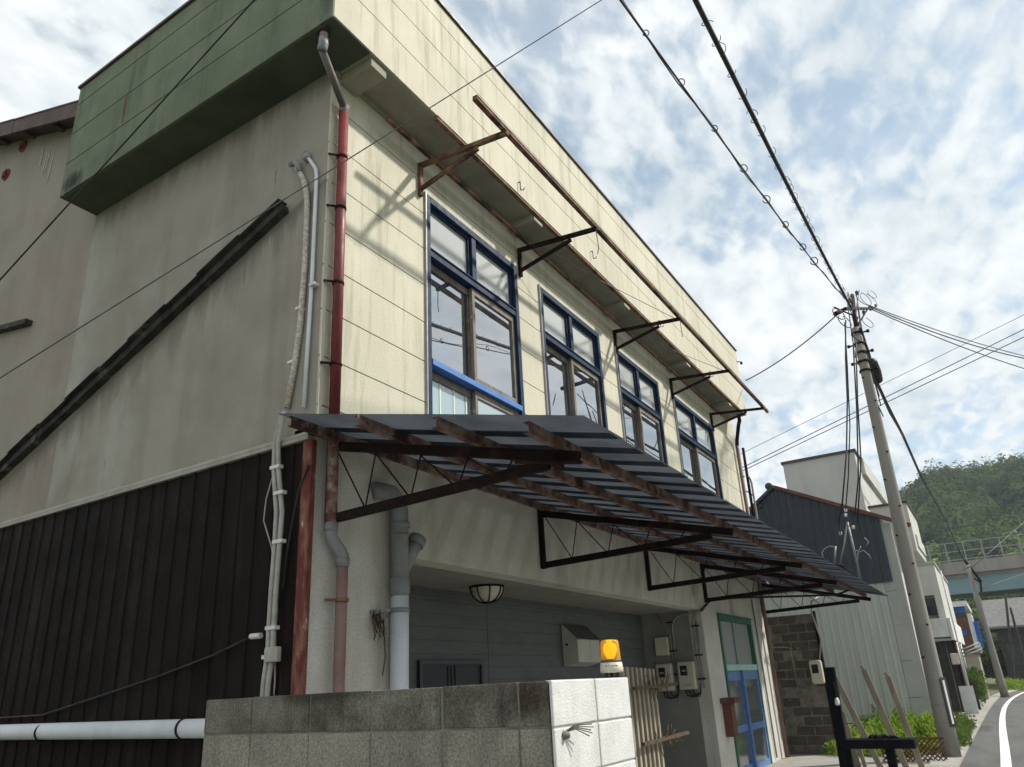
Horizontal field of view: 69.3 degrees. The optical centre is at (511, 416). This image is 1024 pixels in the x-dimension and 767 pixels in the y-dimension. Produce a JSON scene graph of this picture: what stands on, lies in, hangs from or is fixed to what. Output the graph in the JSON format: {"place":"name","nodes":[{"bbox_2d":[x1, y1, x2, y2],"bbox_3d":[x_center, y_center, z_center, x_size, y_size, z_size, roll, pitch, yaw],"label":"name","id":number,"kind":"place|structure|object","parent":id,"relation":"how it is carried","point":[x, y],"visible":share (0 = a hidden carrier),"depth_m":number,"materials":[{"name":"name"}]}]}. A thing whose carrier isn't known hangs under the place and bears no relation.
{"place":"outdoors","nodes":[
{"label":"outdoors","id":0,"kind":"place"},
{"bbox_2d":[0,0,254,280],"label":"overhead cable","id":1,"kind":"object","parent":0,"point":[125,141],"visible":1,"depth_m":5.50,"materials":[{"name":"black rubber"}]},
{"bbox_2d":[0,0,601,378],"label":"overhead cable","id":2,"kind":"object","parent":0,"point":[279,202],"visible":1,"depth_m":5.35,"materials":[{"name":"black rubber"}]},
{"bbox_2d":[0,0,1023,506],"label":"sky","id":3,"kind":"structure","parent":0,"point":[896,127],"materials":[{"name":"blue"}]},
{"bbox_2d":[765,755,935,766],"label":"forecourt","id":4,"kind":"structure","parent":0,"point":[811,761],"depth_m":14.75,"materials":[{"name":"concrete"}]},
{"bbox_2d":[201,677,635,766],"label":"block wall","id":5,"kind":"structure","parent":4,"relation":"on","point":[571,723],"depth_m":3.63,"materials":[{"name":"grey concrete"}]},
{"bbox_2d":[600,639,622,677],"bbox_3d":[0.532,1.307,3.996,0.123,0.193,0.123,-15,-23,29],"label":"warning beacon","id":6,"kind":"object","parent":5,"relation":"on","point":[611,662],"visible":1,"depth_m":3.96,"materials":[{"name":"orange plastic"}]},
{"bbox_2d":[619,667,689,766],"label":"folded gate","id":7,"kind":"structure","parent":4,"relation":"on","point":[643,686],"depth_m":7.96,"materials":[{"name":"beige metal"}]},
{"bbox_2d":[823,667,853,766],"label":"black gate post","id":8,"kind":"object","parent":4,"relation":"on","point":[835,707],"visible":1,"depth_m":12.78,"materials":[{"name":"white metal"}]},
{"bbox_2d":[843,712,860,766],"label":"timber stake","id":9,"kind":"object","parent":4,"relation":"on","point":[856,761],"visible":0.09,"depth_m":13.77,"materials":[{"name":"wood"}]},
{"bbox_2d":[836,675,882,766],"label":"timber stake","id":10,"kind":"object","parent":4,"relation":"on","point":[858,724],"visible":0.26,"depth_m":13.87,"materials":[{"name":"brown wood"}]},
{"bbox_2d":[853,736,866,766],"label":"timber stake","id":11,"kind":"object","parent":4,"relation":"on","point":[862,758],"visible":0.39,"depth_m":13.66,"materials":[{"name":"wood"}]},
{"bbox_2d":[838,737,917,766],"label":"black trestle","id":12,"kind":"object","parent":4,"relation":"on","point":[890,745],"visible":0.93,"depth_m":12.29,"materials":[{"name":"black metal"}]},
{"bbox_2d":[868,733,898,738],"bbox_3d":[6.250,5.383,12.476,0.491,0.093,0.205,-15,-23,29],"label":"cloth bundle","id":13,"kind":"object","parent":12,"relation":"on","point":[880,736],"visible":1,"depth_m":12.46,"materials":[{"name":"black fabric"}]},
{"bbox_2d":[860,665,908,766],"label":"timber stake","id":14,"kind":"object","parent":4,"relation":"on","point":[886,722],"visible":1,"depth_m":13.69,"materials":[{"name":"wood"}]},
{"bbox_2d":[883,672,924,766],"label":"timber stake","id":15,"kind":"object","parent":4,"relation":"on","point":[907,729],"visible":1,"depth_m":13.50,"materials":[{"name":"wood"}]},
{"bbox_2d":[881,737,947,762],"bbox_3d":[7.590,6.329,14.032,1.140,0.453,0.032,-15,-23,29],"label":"lattice fence","id":16,"kind":"object","parent":4,"relation":"on","point":[929,738],"visible":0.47,"depth_m":13.92,"materials":[{"name":"brown wood"}]},
{"bbox_2d":[789,750,934,754],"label":"verge","id":17,"kind":"structure","parent":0,"point":[825,753],"depth_m":16.32,"materials":[{"name":"grey concrete"}]},
{"bbox_2d":[763,614,836,752],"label":"rough block wall","id":18,"kind":"structure","parent":17,"relation":"on","point":[807,718],"depth_m":16.91,"materials":[{"name":"grey concrete"}]},
{"bbox_2d":[772,596,831,717],"bbox_3d":[6.463,6.080,17.620,2.520,3.526,1.980,-15,-23,29],"label":"conduit","id":19,"kind":"object","parent":18,"relation":"attached to","point":[819,640],"depth_m":16.92,"materials":[{"name":"dark painted steel"},{"name":"galvanised steel"}]},
{"bbox_2d":[809,660,824,683],"bbox_3d":[6.877,5.769,16.704,0.270,0.510,0.165,-15,-23,29],"label":"street meter","id":20,"kind":"object","parent":18,"relation":"attached to","point":[816,671],"visible":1,"depth_m":16.64,"materials":[{"name":"beige plastic"}]},
{"bbox_2d":[811,664,818,672],"bbox_3d":[6.819,5.685,16.672,0.140,0.190,0.008,-15,-23,29],"label":"meter window","id":21,"kind":"structure","parent":20,"relation":"in","point":[814,667],"depth_m":16.67,"materials":[{"name":"black glass"}]},
{"bbox_2d":[822,704,939,757],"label":"weeds","id":22,"kind":"object","parent":17,"relation":"on","point":[923,726],"visible":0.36,"depth_m":16.49,"materials":[{"name":"green plant"}]},
{"bbox_2d":[952,601,988,689],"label":"brown boarded house","id":23,"kind":"structure","parent":0,"point":[968,624],"depth_m":41.13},
{"bbox_2d":[922,496,1022,676],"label":"hill","id":24,"kind":"structure","parent":0,"point":[1012,498],"depth_m":164.47,"materials":[{"name":"green plant"}]},
{"bbox_2d":[887,450,1023,640],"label":"forest","id":25,"kind":"object","parent":24,"relation":"on","point":[962,496],"visible":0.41,"depth_m":162.38,"materials":[{"name":"green plant"}]},
{"bbox_2d":[909,496,1023,563],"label":"bamboo grove","id":26,"kind":"object","parent":24,"relation":"on","point":[1011,549],"visible":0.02,"depth_m":141.83,"materials":[{"name":"green plant"}]},
{"bbox_2d":[960,690,1023,766],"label":"road","id":27,"kind":"structure","parent":0,"point":[983,750],"depth_m":18.18,"materials":[{"name":"grey asphalt"}]},
{"bbox_2d":[927,688,1022,766],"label":"kerb","id":28,"kind":"structure","parent":27,"relation":"on","point":[980,717],"depth_m":19.12,"materials":[{"name":"concrete"}]},
{"bbox_2d":[958,686,979,713],"bbox_3d":[16.458,10.220,26.681,0.450,0.950,0.080,-15,-23,29],"label":"leaning board","id":29,"kind":"object","parent":28,"relation":"on","point":[968,698],"visible":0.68,"depth_m":26.66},
{"bbox_2d":[969,681,980,709],"bbox_3d":[17.944,10.924,28.948,0.450,1.050,0.080,-15,-23,29],"label":"leaning board","id":30,"kind":"object","parent":28,"relation":"on","point":[971,683],"visible":0.24,"depth_m":28.87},
{"bbox_2d":[999,692,1023,766],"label":"road marking","id":31,"kind":"object","parent":27,"relation":"on","point":[1005,757],"visible":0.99,"depth_m":17.62,"materials":[{"name":"paint"}]},
{"bbox_2d":[980,676,1007,703],"bbox_3d":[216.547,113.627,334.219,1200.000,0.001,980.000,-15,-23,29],"label":"ground","id":32,"kind":"structure","parent":0,"point":[993,688],"depth_m":60.39,"materials":[{"name":"beige concrete"}]},
{"bbox_2d":[0,0,784,766],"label":"workshop building","id":33,"kind":"structure","parent":32,"relation":"on","point":[136,434],"depth_m":8.08,"materials":[{"name":"grey paint"}]},
{"bbox_2d":[0,716,204,744],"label":"drain pipe","id":34,"kind":"object","parent":33,"relation":"attached to","point":[185,728],"visible":0.93,"depth_m":6.27,"materials":[{"name":"plastic"}]},
{"bbox_2d":[0,637,248,718],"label":"drooping cable","id":35,"kind":"object","parent":33,"relation":"attached to","point":[207,657],"visible":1,"depth_m":6.39,"materials":[{"name":"black rubber"}]},
{"bbox_2d":[249,633,262,638],"bbox_3d":[-1.990,1.709,5.758,0.119,0.046,0.044,-15,-23,29],"label":"cable connector","id":36,"kind":"object","parent":33,"relation":"attached to","point":[256,636],"visible":1,"depth_m":5.74,"materials":[{"name":"white plastic"}]},
{"bbox_2d":[263,478,277,694],"bbox_3d":[-1.916,1.235,5.879,0.259,1.846,0.010,-15,-23,29],"label":"thin cable","id":37,"kind":"object","parent":33,"relation":"attached to","point":[271,551],"visible":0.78,"depth_m":6.00,"materials":[{"name":"grey plastic"}]},
{"bbox_2d":[260,411,287,696],"bbox_3d":[-1.868,1.130,5.835,0.237,2.529,0.064,-15,-23,29],"label":"flexible duct pair","id":38,"kind":"object","parent":33,"relation":"attached to","point":[272,654],"visible":0.97,"depth_m":5.81},
{"bbox_2d":[282,465,309,588],"bbox_3d":[-1.708,0.865,5.865,0.231,0.962,0.018,-15,-23,29],"label":"black cable","id":39,"kind":"object","parent":33,"relation":"attached to","point":[290,533],"visible":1,"depth_m":5.88,"materials":[{"name":"black rubber"}]},
{"bbox_2d":[284,151,318,408],"bbox_3d":[-1.970,-1.321,6.823,0.512,2.751,0.121,-15,-23,29],"label":"conduit pair","id":40,"kind":"object","parent":33,"relation":"attached to","point":[306,156],"visible":0.99,"depth_m":6.68,"materials":[{"name":"grey plastic"}]},
{"bbox_2d":[317,25,349,692],"bbox_3d":[-1.551,0.021,6.037,0.206,7.610,0.818,-8,-21,13],"label":"downpipe","id":41,"kind":"object","parent":33,"relation":"attached to","point":[335,544],"visible":0.98,"depth_m":6.34,"materials":[{"name":"grey plastic"}]},
{"bbox_2d":[370,482,425,689],"bbox_3d":[-0.960,2.257,6.194,0.594,3.470,0.200,14,-26,-39],"label":"vent stack","id":42,"kind":"object","parent":33,"relation":"attached to","point":[406,547],"visible":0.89,"depth_m":6.43,"materials":[{"name":"plastic"}]},
{"bbox_2d":[370,608,385,675],"bbox_3d":[-1.114,1.874,6.152,0.054,0.535,0.213,-15,-23,29],"label":"dead vine","id":43,"kind":"object","parent":42,"relation":"attached to","point":[379,618],"visible":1,"depth_m":6.20,"materials":[{"name":"brown plant"}]},
{"bbox_2d":[417,660,483,687],"bbox_3d":[-0.690,3.353,8.662,0.047,0.950,1.270,-15,-23,29],"label":"porch window","id":44,"kind":"structure","parent":33,"relation":"in","point":[430,673],"depth_m":8.72,"materials":[{"name":"grey metal"}]},
{"bbox_2d":[424,191,524,414],"bbox_3d":[-0.452,-0.927,8.752,0.170,2.895,1.967,-15,-23,29],"label":"window","id":45,"kind":"structure","parent":33,"relation":"in","point":[473,361],"depth_m":8.75,"materials":[{"name":"blue paint"}]},
{"bbox_2d":[469,584,503,603],"bbox_3d":[-0.302,2.150,8.912,0.430,0.208,0.430,-15,-23,29],"label":"ceiling lamp","id":46,"kind":"object","parent":33,"relation":"attached to","point":[486,593],"visible":1,"depth_m":8.79,"materials":[{"name":"glass"}]},
{"bbox_2d":[538,284,607,428],"bbox_3d":[0.906,-0.242,10.805,0.170,2.895,1.937,-15,-23,29],"label":"window","id":47,"kind":"structure","parent":33,"relation":"in","point":[571,352],"depth_m":10.97,"materials":[{"name":"glass"}]},
{"bbox_2d":[386,95,768,430],"bbox_3d":[2.169,-1.415,12.201,1.200,0.559,11.700,-15,-23,29],"label":"awning frame","id":48,"kind":"object","parent":33,"relation":"attached to","point":[471,149],"visible":1,"depth_m":9.88,"materials":[{"name":"metal"}]},
{"bbox_2d":[561,624,600,666],"bbox_3d":[1.073,3.521,11.405,0.275,0.616,0.782,-15,-23,29],"label":"hooded wall box","id":49,"kind":"object","parent":33,"relation":"attached to","point":[581,645],"visible":1,"depth_m":11.21,"materials":[{"name":"metal"}]},
{"bbox_2d":[280,414,887,613],"bbox_3d":[3.219,2.037,11.001,2.649,0.816,14.820,-15,-23,29],"label":"entrance canopy","id":50,"kind":"object","parent":33,"relation":"attached to","point":[582,469],"visible":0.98,"depth_m":6.76,"materials":[{"name":"metal"}]},
{"bbox_2d":[701,590,849,610],"bbox_3d":[5.436,3.630,14.853,5.058,0.631,0.352,10,-24,-31],"label":"service cable","id":51,"kind":"object","parent":50,"relation":"attached to","point":[781,596],"visible":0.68,"depth_m":15.08,"materials":[{"name":"black rubber"}]},
{"bbox_2d":[821,509,871,579],"bbox_3d":[7.465,2.908,16.626,1.031,1.663,0.079,-15,-23,29],"label":"service mast","id":52,"kind":"object","parent":50,"relation":"attached to","point":[854,551],"visible":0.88,"depth_m":16.59,"materials":[{"name":"metal"}]},
{"bbox_2d":[614,346,667,463],"bbox_3d":[2.272,0.446,12.867,0.170,2.895,1.942,-15,-23,29],"label":"window","id":53,"kind":"structure","parent":33,"relation":"in","point":[639,396],"depth_m":13.10,"materials":[{"name":"blue glass"}]},
{"bbox_2d":[654,637,670,655],"bbox_3d":[2.750,4.209,13.543,0.250,0.320,0.104,-15,-23,29],"label":"junction box","id":54,"kind":"object","parent":33,"relation":"attached to","point":[662,646],"visible":1,"depth_m":13.49,"materials":[{"name":"beige plastic"}]},
{"bbox_2d":[655,663,678,698],"bbox_3d":[2.797,4.763,13.312,0.378,0.603,0.129,-15,-23,29],"label":"electricity meter","id":55,"kind":"object","parent":33,"relation":"attached to","point":[663,669],"visible":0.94,"depth_m":13.30,"materials":[{"name":"beige plastic"}]},
{"bbox_2d":[658,668,665,677],"bbox_3d":[2.703,4.622,13.353,0.130,0.169,0.013,-15,-23,29],"label":"meter window","id":56,"kind":"structure","parent":55,"relation":"in","point":[659,669],"depth_m":13.35,"materials":[{"name":"black glass"}]},
{"bbox_2d":[657,607,705,687],"bbox_3d":[3.126,4.183,13.354,0.926,1.362,0.094,-15,-23,29],"label":"meter conduit run","id":57,"kind":"object","parent":33,"relation":"attached to","point":[697,654],"visible":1,"depth_m":13.35,"materials":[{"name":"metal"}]},
{"bbox_2d":[677,661,700,696],"bbox_3d":[3.143,4.658,13.118,0.378,0.603,0.129,-15,-23,29],"label":"electricity meter","id":58,"kind":"object","parent":33,"relation":"attached to","point":[687,676],"visible":1,"depth_m":13.10,"materials":[{"name":"beige plastic"}]},
{"bbox_2d":[680,665,687,675],"bbox_3d":[3.049,4.517,13.159,0.130,0.169,0.013,-15,-23,29],"label":"meter window","id":59,"kind":"structure","parent":58,"relation":"in","point":[684,667],"depth_m":13.15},
{"bbox_2d":[693,586,701,595],"bbox_3d":[3.332,3.147,13.319,0.097,0.160,0.180,-15,-23,29],"label":"junction box","id":60,"kind":"object","parent":33,"relation":"attached to","point":[697,591],"visible":1,"depth_m":13.26,"materials":[{"name":"beige plastic"}]},
{"bbox_2d":[672,396,723,499],"bbox_3d":[3.883,1.259,15.302,0.170,2.895,2.542,-15,-23,29],"label":"window","id":61,"kind":"structure","parent":33,"relation":"in","point":[696,440],"depth_m":15.54,"materials":[{"name":"blue glass"}]},
{"bbox_2d":[719,697,740,736],"bbox_3d":[3.933,5.353,13.193,0.257,0.640,0.440,-15,-23,29],"label":"post box","id":62,"kind":"object","parent":33,"relation":"attached to","point":[730,720],"visible":1,"depth_m":13.12,"materials":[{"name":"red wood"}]},
{"bbox_2d":[716,613,772,766],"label":"door","id":63,"kind":"structure","parent":33,"relation":"in","point":[752,745],"depth_m":14.61,"materials":[{"name":"blue paint"}]},
{"bbox_2d":[742,448,757,518],"bbox_3d":[5.854,2.278,17.965,0.070,3.153,0.600,-15,-23,29],"label":"service riser","id":64,"kind":"object","parent":33,"relation":"attached to","point":[748,477],"visible":0.62,"depth_m":18.19,"materials":[{"name":"paint"}]},
{"bbox_2d":[735,414,789,757],"bbox_3d":[5.649,3.603,16.810,0.114,7.590,0.604,-4,-20,2],"label":"downpipe","id":65,"kind":"object","parent":33,"relation":"attached to","point":[776,689],"visible":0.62,"depth_m":16.60,"materials":[{"name":"paint"}]},
{"bbox_2d":[751,599,777,757],"bbox_3d":[5.387,5.549,15.844,0.036,3.201,0.086,-15,-23,29],"label":"thin conduit","id":66,"kind":"object","parent":33,"relation":"attached to","point":[764,679],"visible":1,"depth_m":15.81,"materials":[{"name":"metal"}]},
{"bbox_2d":[749,448,931,726],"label":"corrugated house","id":67,"kind":"structure","parent":32,"relation":"on","point":[803,508],"depth_m":21.75,"materials":[{"name":"grey metal"}]},
{"bbox_2d":[832,290,961,756],"bbox_3d":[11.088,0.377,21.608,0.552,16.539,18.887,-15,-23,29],"label":"utility pole","id":68,"kind":"object","parent":32,"relation":"on","point":[942,708],"visible":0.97,"depth_m":15.71,"materials":[{"name":"concrete"}]},
{"bbox_2d":[619,0,844,298],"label":"overhead cable","id":69,"kind":"object","parent":68,"relation":"attached to","point":[660,56],"visible":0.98,"depth_m":7.80,"materials":[{"name":"black rubber"}]},
{"bbox_2d":[692,0,852,309],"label":"overhead cable","id":70,"kind":"object","parent":68,"relation":"attached to","point":[710,30],"visible":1,"depth_m":9.13,"materials":[{"name":"black rubber"}]},
{"bbox_2d":[745,308,843,380],"bbox_3d":[6.851,-1.816,17.155,1.274,0.941,3.893,1,-21,-10],"label":"overhead cable","id":71,"kind":"object","parent":68,"relation":"attached to","point":[837,312],"visible":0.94,"depth_m":17.14,"materials":[{"name":"black rubber"}]},
{"bbox_2d":[838,320,847,533],"bbox_3d":[6.518,0.097,15.396,1.042,4.492,1.423,-34,-37,55],"label":"drop cable","id":72,"kind":"object","parent":68,"relation":"attached to","point":[846,437],"visible":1,"depth_m":15.25,"materials":[{"name":"black rubber"}]},
{"bbox_2d":[844,322,850,509],"bbox_3d":[7.450,0.043,16.202,0.339,3.521,2.415,-5,-20,6],"label":"drop cable","id":73,"kind":"object","parent":68,"relation":"attached to","point":[849,419],"visible":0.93,"depth_m":16.58,"materials":[{"name":"black rubber"}]},
{"bbox_2d":[852,345,858,524],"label":"drop cable","id":74,"kind":"object","parent":68,"relation":"attached to","point":[857,435],"visible":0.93,"depth_m":16.20,"materials":[{"name":"black rubber"}]},
{"bbox_2d":[855,343,864,541],"bbox_3d":[7.998,0.751,17.802,0.736,4.144,2.876,-7,-20,10],"label":"drop cable","id":75,"kind":"object","parent":68,"relation":"attached to","point":[859,443],"visible":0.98,"depth_m":17.01,"materials":[{"name":"black rubber"}]},
{"bbox_2d":[741,315,1022,453],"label":"overhead cable","id":76,"kind":"object","parent":68,"relation":"attached to","point":[884,383],"visible":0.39,"depth_m":34.12,"materials":[{"name":"black rubber"}]},
{"bbox_2d":[742,329,1023,467],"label":"overhead cable","id":77,"kind":"object","parent":68,"relation":"attached to","point":[881,399],"visible":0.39,"depth_m":33.92,"materials":[{"name":"black rubber"}]},
{"bbox_2d":[743,337,1023,470],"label":"overhead cable","id":78,"kind":"object","parent":68,"relation":"attached to","point":[884,403],"visible":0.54,"depth_m":33.86,"materials":[{"name":"black rubber"}]},
{"bbox_2d":[859,327,947,523],"bbox_3d":[16.939,2.578,30.216,0.300,1.355,31.702,-15,-23,29],"label":"overhead cable","id":79,"kind":"object","parent":68,"relation":"attached to","point":[877,374],"visible":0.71,"depth_m":20.36,"materials":[{"name":"black rubber"}]},
{"bbox_2d":[867,304,1023,355],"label":"overhead cable","id":80,"kind":"object","parent":68,"relation":"attached to","point":[944,332],"visible":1,"depth_m":27.65,"materials":[{"name":"black rubber"}]},
{"bbox_2d":[868,306,1023,358],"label":"overhead cable","id":81,"kind":"object","parent":68,"relation":"attached to","point":[944,335],"visible":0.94,"depth_m":28.12,"materials":[{"name":"black rubber"}]},
{"bbox_2d":[872,309,1023,368],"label":"overhead cable","id":82,"kind":"object","parent":68,"relation":"attached to","point":[945,340],"visible":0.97,"depth_m":28.36,"materials":[{"name":"black rubber"}]},
{"bbox_2d":[932,710,977,753],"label":"verge weeds","id":83,"kind":"object","parent":32,"relation":"on","point":[965,724],"visible":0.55,"depth_m":18.15,"materials":[{"name":"green plant"}]},
{"bbox_2d":[924,534,1023,599],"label":"viaduct","id":84,"kind":"object","parent":32,"relation":"on","point":[989,571],"visible":0.16,"depth_m":70.37,"materials":[{"name":"concrete"}]},
{"bbox_2d":[965,666,988,706],"bbox_3d":[18.759,11.086,30.245,1.228,1.701,3.046,-15,-23,29],"label":"kerbside shrub","id":85,"kind":"object","parent":32,"relation":"on","point":[977,678],"visible":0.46,"depth_m":29.70,"materials":[{"name":"green plant"}]},
{"bbox_2d":[964,651,989,700],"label":"beige shed","id":86,"kind":"structure","parent":32,"relation":"on","point":[973,659],"depth_m":37.72,"materials":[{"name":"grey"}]},
{"bbox_2d":[964,559,1008,696],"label":"utility pole","id":87,"kind":"object","parent":32,"relation":"on","point":[1001,684],"visible":0.99,"depth_m":40.87,"materials":[{"name":"concrete"}]},
{"bbox_2d":[947,524,966,564],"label":"overhead cable","id":88,"kind":"object","parent":87,"relation":"attached to","point":[956,544],"visible":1,"depth_m":42.70,"materials":[{"name":"black rubber"}]},
{"bbox_2d":[972,522,1023,567],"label":"overhead cable","id":89,"kind":"object","parent":87,"relation":"attached to","point":[997,545],"visible":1,"depth_m":46.88,"materials":[{"name":"black rubber"}]},
{"bbox_2d":[982,573,1023,588],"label":"overhead cable","id":90,"kind":"object","parent":87,"relation":"attached to","point":[1003,580],"visible":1,"depth_m":46.26,"materials":[{"name":"grey rubber"}]},
{"bbox_2d":[980,633,1008,681],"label":"dark undergrowth","id":91,"kind":"object","parent":32,"relation":"on","point":[986,660],"visible":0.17,"depth_m":60.73,"materials":[{"name":"green plant"}]},
{"bbox_2d":[982,597,1023,682],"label":"tiled house","id":92,"kind":"structure","parent":32,"relation":"on","point":[995,612],"depth_m":55.21,"materials":[{"name":"grey tile"}]},
{"bbox_2d":[1005,644,1022,665],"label":"window","id":93,"kind":"structure","parent":92,"relation":"in","point":[1017,658],"depth_m":54.40,"materials":[{"name":"grey glass"}]},
{"bbox_2d":[1004,593,1014,684],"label":"thin pole","id":94,"kind":"object","parent":32,"relation":"on","point":[1010,642],"visible":0.86,"depth_m":50.78,"materials":[{"name":"grey metal"}]},
{"bbox_2d":[996,677,1023,690],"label":"roadside grass","id":95,"kind":"structure","parent":32,"relation":"on","point":[1019,685],"depth_m":48.65,"materials":[{"name":"green plant"}]},
{"bbox_2d":[1009,607,1023,664],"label":"thin pole","id":96,"kind":"object","parent":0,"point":[1017,636],"visible":1,"depth_m":50.59,"materials":[{"name":"grey metal"}]},
{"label":"pavement","id":97,"kind":"structure","parent":0,"visible":0},
{"bbox_2d":[891,562,969,711],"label":"balcony house","id":98,"kind":"structure","parent":97,"relation":"on","point":[947,634],"depth_m":28.61,"materials":[{"name":"paint"}]},
{"bbox_2d":[950,653,959,664],"bbox_3d":[16.673,9.128,27.874,0.260,0.400,0.400,-15,-23,29],"label":"meter box","id":99,"kind":"object","parent":98,"relation":"attached to","point":[954,658],"visible":1,"depth_m":27.72,"materials":[{"name":"beige plastic"}]},
{"bbox_2d":[961,642,980,650],"bbox_3d":[19.397,9.749,31.323,0.739,0.300,2.031,-15,-23,29],"label":"drying frame","id":100,"kind":"object","parent":98,"relation":"attached to","point":[971,645],"visible":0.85,"depth_m":30.53,"materials":[{"name":"white metal"}]},
{"bbox_2d":[962,645,981,653],"bbox_3d":[19.721,10.022,31.763,0.739,0.300,2.031,-15,-23,29],"label":"drying frame","id":101,"kind":"object","parent":98,"relation":"attached to","point":[972,649],"visible":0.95,"depth_m":30.96,"materials":[{"name":"white metal"}]},
{"bbox_2d":[963,649,982,656],"bbox_3d":[20.046,10.296,32.204,0.739,0.300,2.031,-15,-23,29],"label":"drying frame","id":102,"kind":"object","parent":98,"relation":"attached to","point":[973,652],"visible":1,"depth_m":31.42,"materials":[{"name":"white metal"}]}
]}

